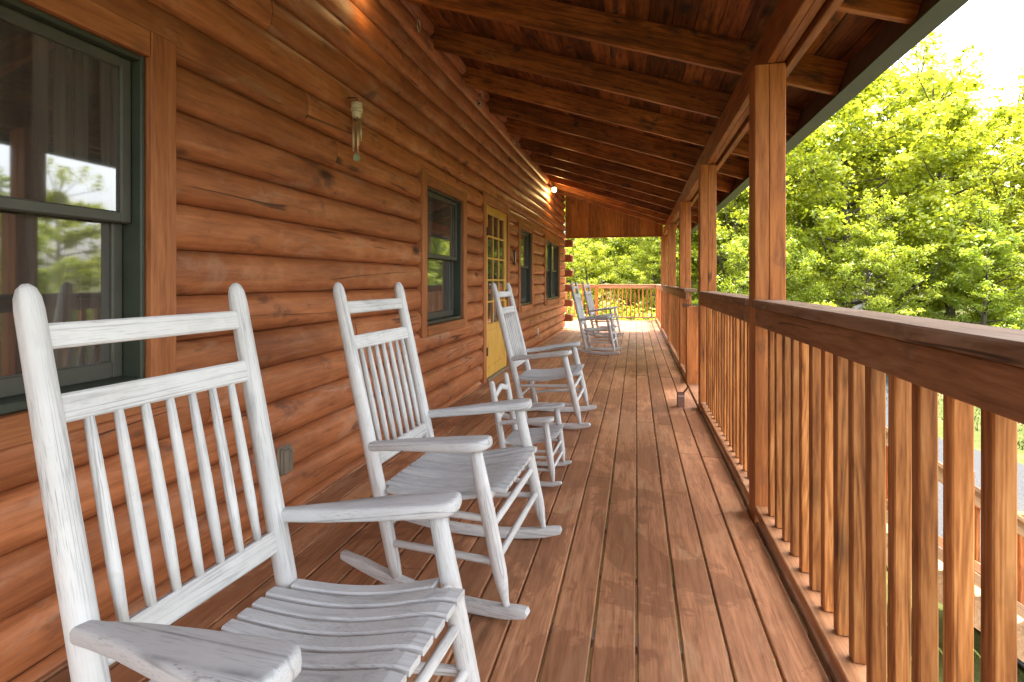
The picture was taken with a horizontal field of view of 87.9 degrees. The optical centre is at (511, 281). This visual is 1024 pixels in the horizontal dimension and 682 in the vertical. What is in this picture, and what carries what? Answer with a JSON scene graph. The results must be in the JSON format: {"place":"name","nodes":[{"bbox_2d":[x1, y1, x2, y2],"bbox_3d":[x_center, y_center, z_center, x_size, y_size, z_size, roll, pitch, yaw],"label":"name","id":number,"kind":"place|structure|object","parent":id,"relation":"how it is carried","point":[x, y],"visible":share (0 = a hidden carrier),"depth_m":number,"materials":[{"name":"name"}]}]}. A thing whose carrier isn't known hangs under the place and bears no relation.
{"place":"outdoors","nodes":[
{"label":"outdoors","id":0,"kind":"place"},
{"bbox_2d":[472,614,728,659],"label":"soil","id":1,"kind":"structure","parent":0,"point":[593,631],"depth_m":5.02,"materials":[{"name":"brown soil"}]},
{"bbox_2d":[676,387,687,406],"bbox_3d":[1.585,1.080,4.970,0.116,0.178,0.061,0,0,6],"label":"carton","id":2,"kind":"object","parent":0,"point":[680,399],"visible":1,"depth_m":4.94,"materials":[{"name":"beige plastic"}]},
{"bbox_2d":[564,0,1023,277],"label":"sky","id":3,"kind":"structure","parent":0,"point":[1000,23],"materials":[{"name":"white"}]},
{"bbox_2d":[593,281,1023,681],"bbox_3d":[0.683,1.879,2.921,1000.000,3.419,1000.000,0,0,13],"label":"ground","id":4,"kind":"structure","parent":0,"point":[977,632],"depth_m":5.50,"materials":[{"name":"green plant"}]},
{"bbox_2d":[0,0,572,681],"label":"log house","id":5,"kind":"structure","parent":4,"relation":"on","point":[172,156],"depth_m":2.33,"materials":[{"name":"brown wood"}]},
{"bbox_2d":[0,0,175,450],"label":"window","id":6,"kind":"structure","parent":5,"relation":"in","point":[88,92],"depth_m":1.75,"materials":[{"name":"clear glass"}]},
{"bbox_2d":[277,443,292,476],"bbox_3d":[-1.116,0.885,2.623,0.040,0.144,0.096,0,0,13],"label":"outlet cover","id":7,"kind":"object","parent":5,"relation":"attached to","point":[285,459],"visible":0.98,"depth_m":2.59,"materials":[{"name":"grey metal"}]},
{"bbox_2d":[347,97,362,160],"bbox_3d":[-0.951,-0.917,3.201,0.116,0.392,0.071,0,0,13],"label":"wind chime","id":8,"kind":"object","parent":5,"relation":"hanging from","point":[356,109],"visible":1,"depth_m":3.18,"materials":[{"name":"metal"}]},
{"bbox_2d":[415,20,420,32],"bbox_3d":[-0.757,-2.026,4.218,0.045,0.102,0.066,0,0,13],"label":"ring hook","id":9,"kind":"object","parent":5,"relation":"attached to","point":[417,25],"visible":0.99,"depth_m":4.22,"materials":[{"name":"metal"}]},
{"bbox_2d":[415,171,466,337],"bbox_3d":[-0.671,-0.218,4.897,0.186,1.356,1.170,0,0,13],"label":"window","id":10,"kind":"structure","parent":5,"relation":"in","point":[442,288],"depth_m":4.95,"materials":[{"name":"clear glass"}]},
{"bbox_2d":[478,192,509,383],"bbox_3d":[-0.194,0.077,6.678,0.120,2.184,1.263,0,0,13],"label":"door","id":11,"kind":"structure","parent":5,"relation":"in","point":[495,222],"depth_m":6.54,"materials":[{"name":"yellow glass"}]},
{"bbox_2d":[515,221,533,311],"bbox_3d":[0.157,-0.218,8.439,0.186,1.356,1.133,0,0,13],"label":"window","id":12,"kind":"structure","parent":5,"relation":"in","point":[525,236],"depth_m":8.69,"materials":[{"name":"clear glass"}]},
{"bbox_2d":[542,234,559,304],"bbox_3d":[0.789,-0.218,11.138,0.186,1.356,2.070,0,0,13],"label":"window","id":13,"kind":"structure","parent":5,"relation":"in","point":[551,256],"depth_m":11.09,"materials":[{"name":"black glass"}]},
{"bbox_2d":[548,184,556,191],"bbox_3d":[0.816,-1.870,10.644,0.160,0.170,0.110,0,0,13],"label":"wall lamp","id":14,"kind":"object","parent":5,"relation":"attached to","point":[554,189],"visible":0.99,"depth_m":10.61,"materials":[{"name":"glass"}]},
{"bbox_2d":[405,0,968,237],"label":"porch roof","id":15,"kind":"structure","parent":5,"relation":"attached to","point":[626,118],"depth_m":4.14,"materials":[{"name":"brown stained wood"}]},
{"bbox_2d":[33,319,841,681],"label":"deck","id":16,"kind":"structure","parent":4,"relation":"on","point":[657,547],"depth_m":2.26,"materials":[{"name":"brown wood"}]},
{"bbox_2d":[12,283,479,681],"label":"rocking chair","id":17,"kind":"object","parent":16,"relation":"on","point":[290,626],"visible":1,"depth_m":1.14,"materials":[{"name":"white paint"}]},
{"bbox_2d":[333,282,561,619],"bbox_3d":[-0.242,0.586,2.200,0.801,1.166,0.727,0,0,16],"label":"rocking chair","id":18,"kind":"object","parent":16,"relation":"on","point":[467,467],"visible":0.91,"depth_m":2.10,"materials":[{"name":"white paint"}]},
{"bbox_2d":[489,372,571,486],"bbox_3d":[0.093,0.877,3.222,0.490,0.584,0.431,0,0,15],"label":"rocking chair","id":19,"kind":"object","parent":16,"relation":"on","point":[547,433],"visible":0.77,"depth_m":3.13,"materials":[{"name":"white paint"}]},
{"bbox_2d":[491,283,596,428],"bbox_3d":[0.286,0.587,4.519,0.801,1.166,0.727,-1,0,14],"label":"rocking chair","id":20,"kind":"object","parent":16,"relation":"on","point":[517,351],"visible":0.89,"depth_m":4.42,"materials":[{"name":"white paint"}]},
{"bbox_2d":[570,282,621,354],"bbox_3d":[1.397,0.586,8.764,0.801,1.166,0.727,0,0,16],"label":"rocking chair","id":21,"kind":"object","parent":16,"relation":"on","point":[582,319],"visible":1,"depth_m":8.61,"materials":[{"name":"white paint"}]},
{"bbox_2d":[595,285,597,314],"bbox_3d":[2.593,0.773,16.267,0.100,1.293,0.100,0,0,13],"label":"railing post","id":22,"kind":"object","parent":16,"relation":"on","point":[596,296],"visible":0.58,"depth_m":16.22,"materials":[{"name":"brown wood"}]},
{"bbox_2d":[566,284,594,316],"bbox_3d":[0.903,0.600,16.662,3.364,1.021,0.144,0,0,13],"label":"end railing","id":23,"kind":"object","parent":22,"relation":"attached to","point":[591,286],"visible":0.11,"depth_m":16.35,"materials":[{"name":"brown wood"}]},
{"bbox_2d":[582,281,623,337],"bbox_3d":[1.936,0.586,11.282,0.801,1.166,0.727,0,0,20],"label":"rocking chair","id":24,"kind":"object","parent":16,"relation":"on","point":[590,303],"visible":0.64,"depth_m":11.27,"materials":[{"name":"white paint"}]},
{"bbox_2d":[655,286,656,320],"bbox_3d":[4.359,0.773,15.854,0.140,1.293,0.130,0,0,13],"label":"railing post","id":25,"kind":"object","parent":16,"relation":"on","point":[655,303],"visible":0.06,"depth_m":15.91,"materials":[{"name":"brown wood"}]},
{"bbox_2d":[598,284,654,317],"bbox_3d":[3.466,0.600,16.063,1.685,1.021,0.144,0,0,13],"label":"end railing","id":26,"kind":"object","parent":25,"relation":"attached to","point":[614,286],"visible":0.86,"depth_m":16.01,"materials":[{"name":"brown wood"}]},
{"bbox_2d":[661,236,666,331],"bbox_3d":[3.550,0.177,12.397,0.140,2.466,0.140,0,0,13],"label":"porch post","id":27,"kind":"object","parent":16,"relation":"on","point":[663,260],"visible":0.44,"depth_m":12.33,"materials":[{"name":"brown wood"}]},
{"bbox_2d":[655,284,660,328],"bbox_3d":[3.940,0.609,14.129,0.147,1.040,3.406,0,0,13],"label":"porch railing","id":28,"kind":"object","parent":27,"relation":"attached to","point":[658,318],"visible":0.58,"depth_m":14.17,"materials":[{"name":"brown wood"}]},
{"bbox_2d":[660,285,667,341],"bbox_3d":[3.222,0.609,11.057,0.147,1.040,2.616,0,0,13],"label":"porch railing","id":29,"kind":"object","parent":16,"relation":"on","point":[664,289],"visible":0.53,"depth_m":11.27,"materials":[{"name":"brown wood"}]},
{"bbox_2d":[668,223,675,347],"bbox_3d":[2.921,0.177,9.710,0.140,2.466,0.140,0,0,13],"label":"porch post","id":30,"kind":"object","parent":16,"relation":"on","point":[671,254],"visible":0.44,"depth_m":9.65,"materials":[{"name":"brown wood"}]},
{"bbox_2d":[667,286,678,363],"bbox_3d":[2.600,0.609,8.399,0.147,1.040,2.556,0,0,13],"label":"porch railing","id":31,"kind":"object","parent":16,"relation":"on","point":[673,292],"visible":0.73,"depth_m":8.38,"materials":[{"name":"brown wood"}]},
{"bbox_2d":[679,201,690,374],"bbox_3d":[2.307,0.177,7.081,0.140,2.466,0.140,0,0,13],"label":"porch post","id":32,"kind":"object","parent":16,"relation":"on","point":[684,244],"visible":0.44,"depth_m":7.02,"materials":[{"name":"brown wood"}]},
{"bbox_2d":[679,288,696,376],"bbox_3d":[2.183,0.609,6.617,0.147,1.040,0.816,0,0,13],"label":"porch railing","id":33,"kind":"object","parent":32,"relation":"attached to","point":[686,294],"visible":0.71,"depth_m":6.63,"materials":[{"name":"brown wood"}]},
{"bbox_2d":[686,306,697,386],"bbox_3d":[2.086,0.853,6.136,0.140,1.135,0.136,0,0,13],"label":"newel post","id":34,"kind":"object","parent":16,"relation":"on","point":[691,344],"visible":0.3,"depth_m":6.07,"materials":[{"name":"brown wood"}]},
{"bbox_2d":[682,303,697,306],"bbox_3d":[2.109,0.360,6.113,0.299,0.217,0.227,0,0,46],"label":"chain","id":35,"kind":"object","parent":34,"relation":"hanging from","point":[685,305],"visible":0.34,"depth_m":6.09,"materials":[{"name":"metal"}]},
{"bbox_2d":[698,164,715,414],"bbox_3d":[1.787,0.177,4.861,0.140,2.466,0.140,0,0,13],"label":"porch post","id":36,"kind":"object","parent":16,"relation":"on","point":[706,227],"visible":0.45,"depth_m":4.80,"materials":[{"name":"brown wood"}]},
{"bbox_2d":[698,291,748,499],"bbox_3d":[1.513,0.609,3.754,0.147,1.040,2.136,0,0,13],"label":"porch railing","id":37,"kind":"object","parent":36,"relation":"attached to","point":[725,407],"visible":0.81,"depth_m":3.51,"materials":[{"name":"brown wood"}]},
{"bbox_2d":[749,62,785,545],"bbox_3d":[1.268,0.177,2.641,0.140,2.466,0.140,0,0,13],"label":"porch post","id":38,"kind":"object","parent":16,"relation":"on","point":[767,181],"visible":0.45,"depth_m":2.58,"materials":[{"name":"brown wood"}]},
{"bbox_2d":[751,300,1023,681],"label":"porch railing","id":39,"kind":"object","parent":38,"relation":"attached to","point":[821,517],"visible":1,"depth_m":1.27,"materials":[{"name":"brown wood"}]},
{"bbox_2d":[564,301,585,318],"bbox_3d":[1.932,1.914,19.114,2.384,3.069,2.364,0,0,33],"label":"shrub","id":40,"kind":"object","parent":4,"relation":"on","point":[572,309],"visible":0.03,"depth_m":19.29,"materials":[{"name":"yellow plant"}]},
{"bbox_2d":[564,202,617,313],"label":"deciduous tree","id":41,"kind":"object","parent":4,"relation":"on","point":[589,276],"visible":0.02,"depth_m":27.92,"materials":[{"name":"green plant"}]},
{"bbox_2d":[564,209,628,311],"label":"deciduous tree","id":42,"kind":"object","parent":4,"relation":"on","point":[568,278],"visible":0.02,"depth_m":31.75,"materials":[{"name":"green plant"}]},
{"bbox_2d":[564,238,634,319],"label":"deciduous tree","id":43,"kind":"object","parent":4,"relation":"on","point":[587,251],"visible":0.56,"depth_m":22.83,"materials":[{"name":"green plant"}]},
{"bbox_2d":[573,238,649,319],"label":"deciduous tree","id":44,"kind":"object","parent":4,"relation":"on","point":[614,245],"visible":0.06,"depth_m":26.74,"materials":[{"name":"green plant"}]},
{"bbox_2d":[587,295,644,319],"bbox_3d":[3.777,1.913,19.405,2.525,3.102,2.853,0,0,13],"label":"shrub","id":45,"kind":"object","parent":4,"relation":"on","point":[624,312],"visible":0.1,"depth_m":19.30,"materials":[{"name":"yellow plant"}]},
{"bbox_2d":[631,307,654,319],"bbox_3d":[5.166,2.088,18.289,2.495,2.760,2.381,0,0,40],"label":"shrub","id":46,"kind":"object","parent":4,"relation":"on","point":[649,314],"visible":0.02,"depth_m":17.99,"materials":[{"name":"yellow plant"}]},
{"bbox_2d":[605,226,718,319],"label":"deciduous tree","id":47,"kind":"object","parent":4,"relation":"on","point":[637,267],"visible":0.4,"depth_m":21.56,"materials":[{"name":"green plant"}]},
{"bbox_2d":[601,237,742,291],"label":"deciduous tree","id":48,"kind":"object","parent":4,"relation":"on","point":[627,247],"depth_m":28.34,"materials":[{"name":"green plant"}]},
{"bbox_2d":[602,192,748,298],"bbox_3d":[7.878,-3.262,24.332,8.459,11.262,8.207,0,0,-27],"label":"deciduous tree","id":49,"kind":"object","parent":4,"relation":"on","point":[630,241],"visible":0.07,"depth_m":23.75,"materials":[{"name":"green plant"}]},
{"bbox_2d":[633,196,748,306],"bbox_3d":[8.097,-2.081,24.336,5.947,8.987,6.289,0,0,-1],"label":"deciduous tree","id":50,"kind":"object","parent":4,"relation":"on","point":[694,238],"visible":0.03,"depth_m":22.95,"materials":[{"name":"green plant"}]},
{"bbox_2d":[639,115,857,302],"bbox_3d":[9.111,-3.988,21.890,9.113,13.732,9.637,0,0,43],"label":"deciduous tree","id":51,"kind":"object","parent":4,"relation":"on","point":[723,234],"visible":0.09,"depth_m":19.95,"materials":[{"name":"green plant"}]},
{"bbox_2d":[716,200,836,305],"bbox_3d":[8.681,0.073,18.119,4.606,6.664,4.660,0,0,37],"label":"deciduous tree","id":52,"kind":"object","parent":4,"relation":"on","point":[743,257],"visible":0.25,"depth_m":17.57,"materials":[{"name":"green plant"}]},
{"bbox_2d":[716,92,913,294],"bbox_3d":[12.378,-5.076,23.622,11.012,14.913,10.109,0,0,6],"label":"deciduous tree","id":53,"kind":"object","parent":4,"relation":"on","point":[863,164],"visible":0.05,"depth_m":21.37,"materials":[{"name":"green plant"}]},
{"bbox_2d":[799,139,895,295],"bbox_3d":[19.511,-4.949,32.050,8.521,12.326,8.057,0,0,12],"label":"deciduous tree","id":54,"kind":"object","parent":4,"relation":"on","point":[848,188],"depth_m":31.14,"materials":[{"name":"green plant"}]},
{"bbox_2d":[798,188,946,317],"bbox_3d":[11.841,-0.009,17.376,4.355,6.315,4.405,0,0,22],"label":"deciduous tree","id":55,"kind":"object","parent":4,"relation":"on","point":[879,246],"visible":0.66,"depth_m":17.13,"materials":[{"name":"green plant"}]},
{"bbox_2d":[739,62,1022,316],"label":"deciduous tree","id":56,"kind":"object","parent":4,"relation":"on","point":[916,231],"visible":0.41,"depth_m":18.53,"materials":[{"name":"green plant"}]},
{"bbox_2d":[790,29,1023,317],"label":"deciduous tree","id":57,"kind":"object","parent":4,"relation":"on","point":[926,50],"visible":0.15,"depth_m":21.25,"materials":[{"name":"green plant"}]},
{"bbox_2d":[821,37,1023,323],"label":"deciduous tree","id":58,"kind":"object","parent":4,"relation":"on","point":[975,147],"visible":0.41,"depth_m":18.47,"materials":[{"name":"green plant"}]},
{"bbox_2d":[852,121,1009,288],"bbox_3d":[21.910,-3.936,28.865,7.480,10.384,7.257,0,0,30],"label":"deciduous tree","id":59,"kind":"object","parent":4,"relation":"on","point":[920,198],"visible":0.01,"depth_m":27.95,"materials":[{"name":"green plant"}]},
{"bbox_2d":[886,523,1023,661],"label":"porch stairs","id":60,"kind":"structure","parent":4,"relation":"on","point":[1020,635],"depth_m":4.48,"materials":[{"name":"orange wood"}]},
{"bbox_2d":[886,427,1023,618],"bbox_3d":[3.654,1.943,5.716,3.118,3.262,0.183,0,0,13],"label":"stair railing","id":61,"kind":"object","parent":60,"relation":"attached to","point":[1020,569],"visible":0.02,"depth_m":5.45,"materials":[{"name":"brown wood"}]},
{"bbox_2d":[900,188,1023,329],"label":"deciduous tree","id":62,"kind":"object","parent":4,"relation":"on","point":[995,250],"visible":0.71,"depth_m":16.83,"materials":[{"name":"green plant"}]},
{"bbox_2d":[907,68,1023,325],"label":"deciduous tree","id":63,"kind":"object","parent":4,"relation":"on","point":[982,189],"visible":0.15,"depth_m":20.45,"materials":[{"name":"green plant"}]},
{"bbox_2d":[928,86,1023,303],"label":"deciduous tree","id":64,"kind":"object","parent":4,"relation":"on","point":[999,188],"visible":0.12,"depth_m":19.86,"materials":[{"name":"green plant"}]},
{"bbox_2d":[743,292,1023,667],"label":"driveway","id":65,"kind":"structure","parent":0,"point":[1020,479],"depth_m":9.12,"materials":[{"name":"grey asphalt"}]}
]}

